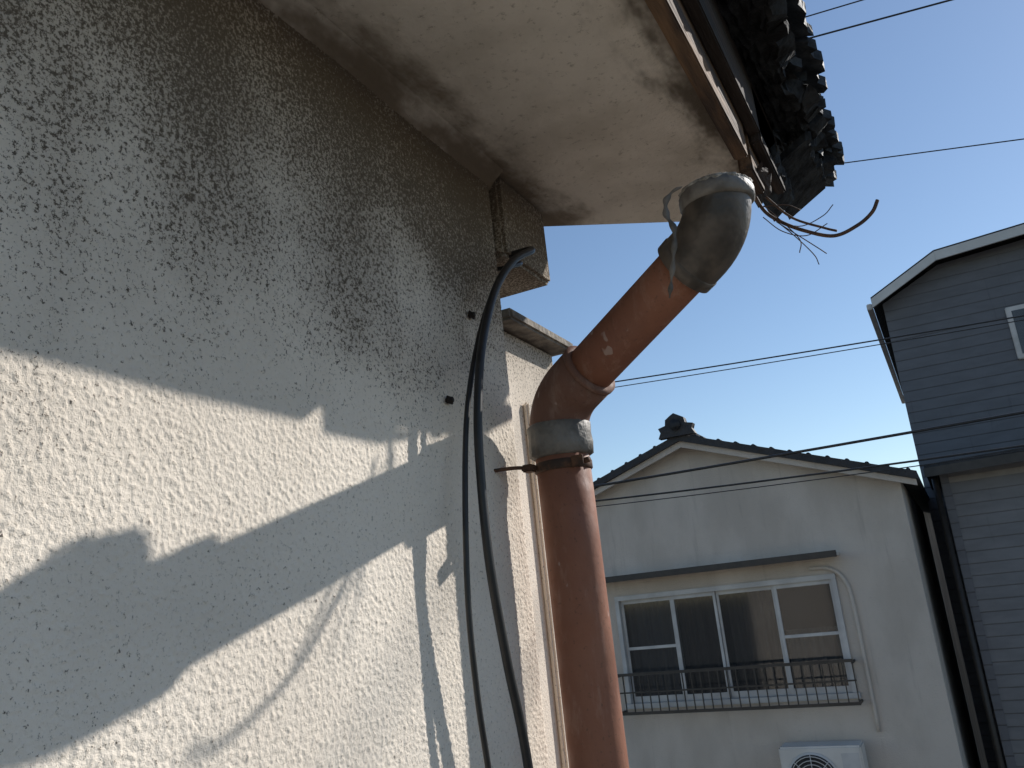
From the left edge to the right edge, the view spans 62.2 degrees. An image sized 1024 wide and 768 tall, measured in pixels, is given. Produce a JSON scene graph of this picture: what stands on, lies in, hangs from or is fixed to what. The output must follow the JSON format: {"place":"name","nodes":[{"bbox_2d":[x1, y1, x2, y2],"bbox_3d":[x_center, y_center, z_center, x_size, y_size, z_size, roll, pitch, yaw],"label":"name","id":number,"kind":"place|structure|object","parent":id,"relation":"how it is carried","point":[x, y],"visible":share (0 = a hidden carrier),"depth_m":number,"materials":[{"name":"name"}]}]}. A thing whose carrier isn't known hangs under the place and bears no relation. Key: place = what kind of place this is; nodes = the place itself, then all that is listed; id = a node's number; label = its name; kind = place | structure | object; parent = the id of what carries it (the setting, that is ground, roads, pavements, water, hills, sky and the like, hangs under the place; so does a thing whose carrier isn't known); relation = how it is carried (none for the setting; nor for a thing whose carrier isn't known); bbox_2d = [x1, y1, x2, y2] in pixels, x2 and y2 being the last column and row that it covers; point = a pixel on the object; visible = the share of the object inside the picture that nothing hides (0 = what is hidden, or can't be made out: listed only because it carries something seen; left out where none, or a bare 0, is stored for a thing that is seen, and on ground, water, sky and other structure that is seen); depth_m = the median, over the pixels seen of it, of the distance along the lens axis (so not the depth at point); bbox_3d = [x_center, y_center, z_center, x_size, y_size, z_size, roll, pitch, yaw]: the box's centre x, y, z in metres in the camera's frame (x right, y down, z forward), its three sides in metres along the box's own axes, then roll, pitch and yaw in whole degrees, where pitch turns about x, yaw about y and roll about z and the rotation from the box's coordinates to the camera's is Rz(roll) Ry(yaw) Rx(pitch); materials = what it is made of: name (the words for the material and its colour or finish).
{"place":"outdoors","nodes":[
{"label":"outdoors","id":0,"kind":"place"},
{"bbox_2d":[622,702,860,715],"bbox_3d":[2.155,3.182,8.302,2.385,0.028,0.020,-13,-17,25],"label":"rail","id":1,"kind":"object","parent":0,"point":[746,708],"visible":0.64,"depth_m":8.24,"materials":[{"name":"brown metal"}]},
{"bbox_2d":[725,670,732,707],"bbox_3d":[2.136,3.004,8.350,0.010,0.360,0.014,-13,-17,25],"label":"baluster","id":2,"kind":"object","parent":1,"relation":"on","point":[729,689],"visible":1,"depth_m":8.34,"materials":[{"name":"brown metal"}]},
{"bbox_2d":[617,659,852,676],"bbox_3d":[2.117,2.817,8.400,2.385,0.028,0.020,-13,-17,25],"label":"rail","id":3,"kind":"object","parent":2,"relation":"on","point":[741,667],"visible":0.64,"depth_m":8.34,"materials":[{"name":"brown metal"}]},
{"bbox_2d":[772,667,779,705],"bbox_3d":[2.538,2.910,8.158,0.010,0.360,0.014,-13,-17,25],"label":"baluster","id":4,"kind":"object","parent":1,"relation":"on","point":[775,687],"visible":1,"depth_m":8.15,"materials":[{"name":"brown metal"}]},
{"bbox_2d":[791,666,798,704],"bbox_3d":[2.698,2.872,8.081,0.010,0.360,0.014,-13,-17,25],"label":"baluster","id":5,"kind":"object","parent":1,"relation":"on","point":[795,685],"visible":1,"depth_m":8.07,"materials":[{"name":"brown metal"}]},
{"bbox_2d":[620,679,856,693],"bbox_3d":[2.135,2.987,8.355,2.385,0.014,0.020,-13,-17,25],"label":"rail","id":6,"kind":"object","parent":5,"relation":"attached to","point":[740,686],"visible":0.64,"depth_m":8.30,"materials":[{"name":"brown metal"}]},
{"bbox_2d":[831,663,838,702],"bbox_3d":[3.019,2.797,7.926,0.010,0.360,0.014,-13,-17,25],"label":"baluster","id":7,"kind":"object","parent":1,"relation":"on","point":[835,682],"visible":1,"depth_m":7.92,"materials":[{"name":"brown metal"}]},
{"bbox_2d":[851,662,859,701],"bbox_3d":[3.179,2.759,7.849,0.010,0.360,0.014,-13,-17,25],"label":"baluster","id":8,"kind":"object","parent":1,"relation":"on","point":[855,682],"visible":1,"depth_m":7.84,"materials":[{"name":"brown metal"}]},
{"bbox_2d":[676,579,836,696],"bbox_3d":[2.672,2.832,9.525,2.705,1.550,0.050,-13,-17,25],"label":"room back","id":9,"kind":"object","parent":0,"point":[810,606],"depth_m":9.32,"materials":[{"name":"beige paint"}]},
{"bbox_2d":[500,0,1023,485],"label":"sky","id":10,"kind":"structure","parent":0,"point":[950,74],"materials":[{"name":"blue"}]},
{"bbox_2d":[754,161,771,207],"bbox_3d":[0.422,-0.339,1.438,0.038,0.039,0.100,-13,-17,25],"label":"fascia splinter","id":11,"kind":"object","parent":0,"point":[764,176],"visible":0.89,"depth_m":1.44,"materials":[{"name":"wood"}]},
{"bbox_2d":[749,87,785,194],"bbox_3d":[0.440,-0.423,1.481,0.018,0.110,0.220,-13,-17,25],"label":"batten end","id":12,"kind":"object","parent":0,"point":[760,148],"visible":0.6,"depth_m":1.44,"materials":[{"name":"brown wood"}]},
{"bbox_2d":[924,512,987,767],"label":"walls","id":13,"kind":"structure","parent":0,"point":[959,654],"depth_m":17.58,"materials":[{"name":"concrete"}]},
{"bbox_2d":[948,461,1023,767],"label":"block","id":14,"kind":"structure","parent":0,"point":[990,512],"depth_m":8.53,"materials":[{"name":"grey stone"}]},
{"bbox_2d":[924,447,1023,489],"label":"roof","id":15,"kind":"structure","parent":14,"relation":"on","point":[946,463],"depth_m":8.55,"materials":[{"name":"metal"}]},
{"bbox_2d":[923,451,1023,476],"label":"fascia","id":16,"kind":"structure","parent":15,"relation":"attached to","point":[976,464],"depth_m":8.46,"materials":[{"name":"grey metal"}]},
{"bbox_2d":[939,474,1016,767],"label":"corner trim","id":17,"kind":"structure","parent":14,"relation":"attached to","point":[981,637],"depth_m":8.50,"materials":[{"name":"grey metal"}]},
{"bbox_2d":[948,466,1023,482],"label":"eave shadow board","id":18,"kind":"object","parent":14,"relation":"attached to","point":[1001,472],"visible":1,"depth_m":8.72,"materials":[{"name":"grey wood"}]},
{"label":"ground surface","id":19,"kind":"structure","parent":0,"visible":0},
{"bbox_2d":[503,331,561,767],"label":"wing wall","id":20,"kind":"structure","parent":19,"relation":"on","point":[529,366],"depth_m":1.28,"materials":[{"name":"beige paint"}]},
{"bbox_2d":[501,308,572,356],"bbox_3d":[-0.657,0.080,1.731,1.612,0.018,0.239,-13,-17,25],"label":"wing coping","id":21,"kind":"object","parent":20,"relation":"on","point":[526,330],"visible":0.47,"depth_m":1.38,"materials":[{"name":"grey concrete"}]},
{"bbox_2d":[523,402,568,767],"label":"wing pilaster","id":22,"kind":"object","parent":20,"relation":"attached to","point":[550,629],"visible":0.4,"depth_m":1.25,"materials":[{"name":"beige paint"}]},
{"bbox_2d":[622,692,963,767],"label":"front wall","id":23,"kind":"structure","parent":19,"relation":"on","point":[918,731],"depth_m":8.23,"materials":[{"name":"white paint"}]},
{"bbox_2d":[608,597,627,708],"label":"front wall","id":24,"kind":"structure","parent":23,"relation":"on","point":[615,634],"depth_m":9.16,"materials":[{"name":"white paint"}]},
{"bbox_2d":[624,599,689,695],"bbox_3d":[1.550,2.863,9.164,0.620,1.130,0.068,-13,-17,25],"label":"curtain","id":25,"kind":"object","parent":24,"relation":"hanging from","point":[649,623],"visible":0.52,"depth_m":9.18,"materials":[{"name":"fabric"}]},
{"bbox_2d":[595,448,918,597],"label":"front wall","id":26,"kind":"structure","parent":24,"relation":"on","point":[858,523],"depth_m":8.80,"materials":[{"name":"white paint"}]},
{"bbox_2d":[677,591,726,693],"bbox_3d":[2.027,2.763,8.978,0.420,1.130,0.067,-13,-17,25],"label":"curtain","id":27,"kind":"object","parent":26,"relation":"hanging from","point":[700,635],"visible":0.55,"depth_m":8.99,"materials":[{"name":"fabric"}]},
{"bbox_2d":[614,573,835,601],"bbox_3d":[2.153,2.117,8.793,2.305,0.050,0.105,-13,-17,25],"label":"frame top","id":28,"kind":"object","parent":26,"relation":"attached to","point":[733,586],"visible":0.9,"depth_m":8.71,"materials":[{"name":"metal"}]},
{"bbox_2d":[623,596,668,604],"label":"sash","id":29,"kind":"object","parent":28,"relation":"attached to","point":[646,600],"visible":1,"depth_m":9.14,"materials":[{"name":"metal"}]},
{"bbox_2d":[673,592,711,598],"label":"sash","id":30,"kind":"object","parent":28,"relation":"attached to","point":[692,595],"visible":1,"depth_m":8.89,"materials":[{"name":"metal"}]},
{"bbox_2d":[718,585,770,594],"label":"sash","id":31,"kind":"object","parent":28,"relation":"attached to","point":[751,589],"visible":1,"depth_m":8.69,"materials":[{"name":"metal"}]},
{"bbox_2d":[776,579,828,588],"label":"sash","id":32,"kind":"object","parent":28,"relation":"attached to","point":[799,584],"visible":1,"depth_m":8.41,"materials":[{"name":"metal"}]},
{"bbox_2d":[725,590,787,690],"bbox_3d":[2.529,2.647,8.746,0.490,1.130,0.065,-13,-17,25],"label":"curtain","id":33,"kind":"object","parent":26,"relation":"hanging from","point":[754,628],"visible":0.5,"depth_m":8.76,"materials":[{"name":"fabric"}]},
{"bbox_2d":[625,692,860,708],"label":"frame sill","id":34,"kind":"structure","parent":23,"relation":"on","point":[782,698],"depth_m":8.40,"materials":[{"name":"metal"}]},
{"bbox_2d":[615,601,633,703],"bbox_3d":[1.211,2.879,9.129,0.045,1.050,0.105,-13,-17,25],"label":"frame","id":35,"kind":"object","parent":34,"relation":"on","point":[623,647],"visible":0.92,"depth_m":9.10,"materials":[{"name":"metal"}]},
{"bbox_2d":[621,601,636,702],"bbox_3d":[1.255,2.876,9.136,0.028,1.050,0.025,-13,-17,25],"label":"sash","id":36,"kind":"object","parent":34,"relation":"on","point":[626,637],"visible":0.85,"depth_m":9.14,"materials":[{"name":"metal"}]},
{"bbox_2d":[629,644,675,650],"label":"sash","id":37,"kind":"object","parent":36,"relation":"attached to","point":[652,647],"visible":1,"depth_m":9.01,"materials":[{"name":"metal"}]},
{"bbox_2d":[636,694,683,702],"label":"sash","id":38,"kind":"object","parent":34,"relation":"on","point":[680,697],"visible":0.92,"depth_m":8.88,"materials":[{"name":"metal"}]},
{"bbox_2d":[669,596,687,700],"bbox_3d":[1.750,2.751,8.865,0.028,1.050,0.025,-13,-17,25],"label":"sash","id":39,"kind":"object","parent":34,"relation":"on","point":[678,640],"visible":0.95,"depth_m":8.86,"materials":[{"name":"metal"}]},
{"bbox_2d":[688,692,727,699],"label":"sash","id":40,"kind":"object","parent":34,"relation":"on","point":[707,696],"visible":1,"depth_m":8.63,"materials":[{"name":"metal"}]},
{"bbox_2d":[712,591,731,697],"bbox_3d":[2.143,2.659,8.677,0.028,1.050,0.025,-13,-17,25],"label":"sash","id":41,"kind":"object","parent":34,"relation":"on","point":[719,629],"visible":0.9,"depth_m":8.68,"materials":[{"name":"metal"}]},
{"bbox_2d":[715,591,734,697],"bbox_3d":[2.181,2.659,8.691,0.028,1.050,0.025,-13,-17,25],"label":"sash","id":42,"kind":"object","parent":34,"relation":"on","point":[724,641],"visible":1,"depth_m":8.69,"materials":[{"name":"metal"}]},
{"bbox_2d":[734,688,789,697],"bbox_3d":[2.483,3.075,8.442,0.543,0.060,0.025,-13,-17,25],"label":"sash","id":43,"kind":"object","parent":34,"relation":"on","point":[771,692],"visible":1,"depth_m":8.43,"materials":[{"name":"metal"}]},
{"bbox_2d":[771,585,794,694],"bbox_3d":[2.696,2.529,8.411,0.028,1.050,0.025,-13,-17,25],"label":"sash","id":44,"kind":"object","parent":34,"relation":"on","point":[783,637],"visible":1,"depth_m":8.40,"materials":[{"name":"metal"}]},
{"bbox_2d":[785,631,838,638],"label":"sash","id":45,"kind":"object","parent":44,"relation":"attached to","point":[813,634],"visible":1,"depth_m":8.29,"materials":[{"name":"metal"}]},
{"bbox_2d":[794,685,849,694],"bbox_3d":[2.983,2.949,8.169,0.510,0.060,0.025,-13,-17,25],"label":"sash","id":46,"kind":"object","parent":34,"relation":"on","point":[822,690],"visible":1,"depth_m":8.16,"materials":[{"name":"metal"}]},
{"bbox_2d":[829,579,852,691],"bbox_3d":[3.170,2.418,8.184,0.028,1.050,0.025,-13,-17,25],"label":"sash","id":47,"kind":"object","parent":34,"relation":"on","point":[840,634],"visible":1,"depth_m":8.18,"materials":[{"name":"metal"}]},
{"bbox_2d":[831,579,856,692],"bbox_3d":[3.205,2.412,8.172,0.045,1.050,0.105,-13,-17,25],"label":"frame","id":48,"kind":"object","parent":34,"relation":"on","point":[841,621],"visible":0.9,"depth_m":8.14,"materials":[{"name":"metal"}]},
{"bbox_2d":[785,626,848,687],"bbox_3d":[3.074,2.748,8.403,0.600,0.650,0.069,-13,-17,25],"label":"cabinet","id":49,"kind":"object","parent":23,"relation":"on","point":[815,648],"visible":0.47,"depth_m":8.43,"materials":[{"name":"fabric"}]},
{"bbox_2d":[779,740,868,767],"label":"air conditioner unit","id":50,"kind":"object","parent":23,"relation":"attached to","point":[835,754],"visible":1,"depth_m":7.74,"materials":[{"name":"white metal"}]},
{"bbox_2d":[835,564,946,696],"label":"front wall","id":51,"kind":"structure","parent":23,"relation":"on","point":[898,635],"depth_m":7.98,"materials":[{"name":"white paint"}]},
{"bbox_2d":[809,566,880,731],"bbox_3d":[3.173,2.510,8.113,0.361,1.537,0.036,-13,-17,25],"label":"conduit","id":52,"kind":"object","parent":51,"relation":"attached to","point":[846,583],"visible":1,"depth_m":8.05,"materials":[{"name":"grey plastic"}]},
{"bbox_2d":[901,483,980,767],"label":"side wall","id":53,"kind":"structure","parent":19,"relation":"on","point":[952,678],"depth_m":9.81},
{"bbox_2d":[745,451,929,512],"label":"roof slope","id":54,"kind":"structure","parent":53,"relation":"on","point":[918,494],"depth_m":9.76,"materials":[{"name":"tile"}]},
{"bbox_2d":[593,437,678,488],"bbox_3d":[0.830,1.169,9.405,2.225,0.846,0.028,-13,-17,25],"label":"verge edge","id":55,"kind":"object","parent":54,"relation":"attached to","point":[641,458],"visible":0.36,"depth_m":9.19,"materials":[{"name":"tile"}]},
{"bbox_2d":[680,441,916,484],"bbox_3d":[2.795,0.779,8.500,2.170,0.817,0.030,-13,-17,25],"label":"barge board","id":56,"kind":"object","parent":54,"relation":"attached to","point":[788,461],"visible":1,"depth_m":8.46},
{"bbox_2d":[883,239,1023,767],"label":"block","id":57,"kind":"structure","parent":19,"relation":"on","point":[961,376],"depth_m":10.81,"materials":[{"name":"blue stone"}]},
{"bbox_2d":[870,251,934,392],"bbox_3d":[6.817,-0.711,14.334,0.850,0.490,7.500,-13,-17,25],"label":"roof trim","id":58,"kind":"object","parent":57,"relation":"on","point":[880,313],"visible":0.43,"depth_m":11.71,"materials":[{"name":"metal"}]},
{"bbox_2d":[866,304,904,403],"bbox_3d":[6.442,-0.323,14.450,0.070,0.080,7.500,-13,-17,25],"label":"gutter","id":59,"kind":"object","parent":58,"relation":"attached to","point":[873,318],"visible":0.89,"depth_m":13.28,"materials":[{"name":"white paint"}]},
{"bbox_2d":[871,252,935,307],"bbox_3d":[5.090,-1.352,11.049,0.850,0.550,0.029,-13,-17,25],"label":"roof fascia","id":60,"kind":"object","parent":58,"relation":"attached to","point":[905,278],"visible":1,"depth_m":11.03,"materials":[{"name":"white metal"}]},
{"bbox_2d":[933,223,1023,265],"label":"roof","id":61,"kind":"structure","parent":57,"relation":"on","point":[981,249],"depth_m":10.97,"materials":[{"name":"metal"}]},
{"bbox_2d":[934,224,1023,260],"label":"fascia","id":62,"kind":"structure","parent":61,"relation":"attached to","point":[993,238],"depth_m":10.70,"materials":[{"name":"grey metal"}]},
{"bbox_2d":[1005,304,1023,359],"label":"window frame","id":63,"kind":"object","parent":57,"relation":"attached to","point":[1017,330],"visible":1,"depth_m":10.58,"materials":[{"name":"white paint"}]},
{"bbox_2d":[931,478,1004,767],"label":"drain","id":64,"kind":"object","parent":19,"relation":"on","point":[972,641],"visible":1,"depth_m":8.49,"materials":[{"name":"brown metal"}]},
{"bbox_3d":[-2.127,2.139,-0.425,3.194,5.300,4.098,-13,-17,25],"label":"wall body","id":65,"kind":"object","parent":19,"relation":"on","visible":0},
{"bbox_2d":[0,0,548,767],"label":"stucco face","id":66,"kind":"object","parent":65,"relation":"attached to","point":[248,268],"visible":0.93,"depth_m":0.76},
{"bbox_2d":[489,178,549,298],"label":"beam end","id":67,"kind":"structure","parent":65,"relation":"attached to","point":[517,220],"depth_m":1.40,"materials":[{"name":"paint"}]},
{"bbox_2d":[462,261,522,767],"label":"black cable","id":68,"kind":"object","parent":67,"relation":"hanging from","point":[474,671],"visible":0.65,"depth_m":0.98,"materials":[{"name":"black rubber"}]},
{"bbox_2d":[473,246,534,767],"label":"black cable","id":69,"kind":"object","parent":67,"relation":"attached to","point":[516,256],"visible":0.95,"depth_m":1.01,"materials":[{"name":"black rubber"}]},
{"bbox_2d":[307,0,739,226],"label":"soffit","id":70,"kind":"structure","parent":65,"relation":"attached to","point":[573,112],"depth_m":1.16,"materials":[{"name":"paint"}]},
{"bbox_2d":[258,0,502,190],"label":"soffit cove","id":71,"kind":"object","parent":70,"relation":"attached to","point":[306,19],"visible":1,"depth_m":1.08,"materials":[{"name":"paint"}]},
{"bbox_2d":[645,0,747,159],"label":"fascia board","id":72,"kind":"object","parent":70,"relation":"attached to","point":[674,23],"visible":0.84,"depth_m":1.12,"materials":[{"name":"wood"}]},
{"bbox_2d":[737,124,764,194],"bbox_3d":[0.393,-0.381,1.416,0.022,0.104,0.100,-13,-17,25],"label":"fascia board end","id":73,"kind":"object","parent":72,"relation":"attached to","point":[748,164],"visible":0.43,"depth_m":1.37,"materials":[{"name":"brown wood"}]},
{"bbox_2d":[755,193,878,264],"bbox_3d":[0.501,-0.279,1.404,0.197,0.162,0.042,-10,-15,14],"label":"gutter bracket wire","id":74,"kind":"object","parent":72,"relation":"attached to","point":[798,228],"visible":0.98,"depth_m":1.41,"materials":[{"name":"black metal"}]},
{"bbox_2d":[763,142,793,221],"bbox_3d":[0.484,-0.366,1.561,0.053,0.063,0.220,-13,-17,25],"label":"eave end filler","id":75,"kind":"object","parent":70,"relation":"attached to","point":[786,197],"visible":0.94,"depth_m":1.59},
{"bbox_2d":[780,131,825,219],"bbox_3d":[0.559,-0.404,1.650,0.094,0.069,0.230,-13,-17,25],"label":"broken tile end","id":76,"kind":"object","parent":75,"relation":"on","point":[801,163],"visible":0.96,"depth_m":1.63,"materials":[{"name":"black tile"}]},
{"bbox_2d":[494,172,754,767],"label":"downpipe","id":77,"kind":"object","parent":65,"relation":"attached to","point":[700,247],"visible":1,"depth_m":1.10,"materials":[{"name":"brown plastic"}]},
{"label":"ridge","id":78,"kind":"object","parent":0,"visible":0},
{"bbox_2d":[658,413,696,440],"bbox_3d":[1.752,0.439,9.056,0.400,0.250,0.100,-13,-17,25],"label":"ridge ornament","id":79,"kind":"object","parent":78,"relation":"on","point":[667,432],"visible":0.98,"depth_m":9.00,"materials":[{"name":"tile"}]},
{"bbox_2d":[669,419,679,429],"bbox_3d":[1.725,0.433,9.002,0.120,0.120,0.040,-13,-17,25],"label":"ornament boss","id":80,"kind":"object","parent":79,"relation":"attached to","point":[674,424],"visible":1,"depth_m":8.98,"materials":[{"name":"ceramic"}]},
{"label":"road","id":81,"kind":"structure","parent":0,"visible":0},
{"bbox_3d":[-7.027,2.550,11.359,0.320,11.600,1.600,-13,-17,25],"label":"utility pole","id":82,"kind":"object","parent":81,"relation":"on","visible":0},
{"bbox_2d":[593,411,1023,487],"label":"overhead wire","id":83,"kind":"object","parent":82,"relation":"attached to","point":[839,444],"visible":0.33,"depth_m":6.66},
{"bbox_2d":[595,444,1023,501],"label":"overhead wire","id":84,"kind":"object","parent":82,"relation":"attached to","point":[931,458],"visible":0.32,"depth_m":6.63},
{"bbox_2d":[596,450,1023,506],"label":"overhead wire","id":85,"kind":"object","parent":82,"relation":"attached to","point":[818,479],"visible":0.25,"depth_m":6.71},
{"bbox_2d":[615,315,1023,381],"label":"overhead wire","id":86,"kind":"object","parent":82,"relation":"attached to","point":[825,348],"visible":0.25,"depth_m":6.78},
{"bbox_2d":[615,319,1023,387],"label":"overhead wire","id":87,"kind":"object","parent":82,"relation":"attached to","point":[826,353],"visible":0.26,"depth_m":6.82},
{"bbox_2d":[806,0,862,16],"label":"overhead wire","id":88,"kind":"object","parent":82,"relation":"attached to","point":[834,8],"visible":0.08,"depth_m":7.38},
{"bbox_2d":[809,0,952,37],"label":"overhead wire","id":89,"kind":"object","parent":82,"relation":"attached to","point":[930,5],"visible":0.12,"depth_m":7.07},
{"bbox_2d":[844,138,1023,163],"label":"overhead wire","id":90,"kind":"object","parent":82,"relation":"attached to","point":[935,150],"visible":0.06,"depth_m":6.68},
{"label":"roof slope","id":91,"kind":"object","parent":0,"visible":0},
{"bbox_2d":[594,441,680,495],"bbox_3d":[0.866,1.237,9.424,2.205,0.829,0.030,-13,-17,25],"label":"barge board","id":92,"kind":"object","parent":91,"relation":"attached to","point":[648,462],"visible":0.36,"depth_m":9.20,"materials":[{"name":"white wood"}]},
{"bbox_2d":[678,435,917,478],"bbox_3d":[2.776,0.707,8.472,2.190,0.834,0.028,-13,-17,25],"label":"verge edge","id":93,"kind":"object","parent":91,"relation":"attached to","point":[797,456],"visible":0.86,"depth_m":8.41,"materials":[{"name":"tile"}]},
{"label":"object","id":94,"kind":"object","parent":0,"visible":0},
{"bbox_2d":[716,0,837,170],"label":"bedding mortar","id":95,"kind":"object","parent":94,"relation":"on","point":[762,35],"visible":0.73,"depth_m":1.37,"materials":[{"name":"black concrete"}]},
{"bbox_2d":[681,0,776,155],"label":"batten","id":96,"kind":"object","parent":95,"relation":"attached to","point":[708,21],"visible":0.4,"depth_m":1.22,"materials":[{"name":"brown wood"}]},
{"bbox_2d":[785,25,801,72],"bbox_3d":[0.406,-0.558,1.376,0.096,0.056,0.172,-13,-17,25],"label":"eave under tile","id":97,"kind":"object","parent":95,"relation":"on","point":[794,64],"visible":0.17,"depth_m":1.41,"materials":[{"name":"tile"}]},
{"bbox_2d":[786,0,813,36],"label":"eave tile","id":98,"kind":"object","parent":97,"relation":"on","point":[800,26],"visible":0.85,"depth_m":1.35,"materials":[{"name":"tile"}]},
{"bbox_2d":[776,145,836,186],"bbox_3d":[0.591,-0.454,1.713,0.101,0.056,0.230,-13,-17,25],"label":"broken tile end","id":99,"kind":"object","parent":95,"relation":"on","point":[831,175],"visible":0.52,"depth_m":1.75,"materials":[{"name":"tile"}]},
{"bbox_2d":[794,71,819,115],"bbox_3d":[0.504,-0.524,1.560,0.100,0.052,0.159,-13,-17,25],"label":"eave under tile","id":100,"kind":"object","parent":95,"relation":"on","point":[802,76],"visible":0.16,"depth_m":1.47,"materials":[{"name":"tile"}]},
{"bbox_2d":[795,36,827,92],"bbox_3d":[0.483,-0.560,1.494,0.122,0.062,0.170,-13,-17,25],"label":"broken tile end","id":101,"kind":"object","parent":95,"relation":"on","point":[809,54],"visible":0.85,"depth_m":1.45,"materials":[{"name":"tile"}]},
{"bbox_2d":[817,98,843,164],"bbox_3d":[0.589,-0.498,1.692,0.114,0.058,0.255,-13,-17,25],"label":"broken tile end","id":102,"kind":"object","parent":95,"relation":"on","point":[833,141],"visible":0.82,"depth_m":1.66,"materials":[{"name":"tile"}]},
{"bbox_3d":[1.925,1.919,8.763,2.750,0.030,0.300,-13,-17,25],"label":"window canopy","id":103,"kind":"object","parent":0,"visible":0},
{"bbox_2d":[605,550,836,582],"bbox_3d":[1.852,1.889,8.627,2.770,0.062,0.014,-13,-17,25],"label":"canopy edge","id":104,"kind":"object","parent":103,"relation":"attached to","point":[754,562],"visible":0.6,"depth_m":8.49,"materials":[{"name":"grey metal"}]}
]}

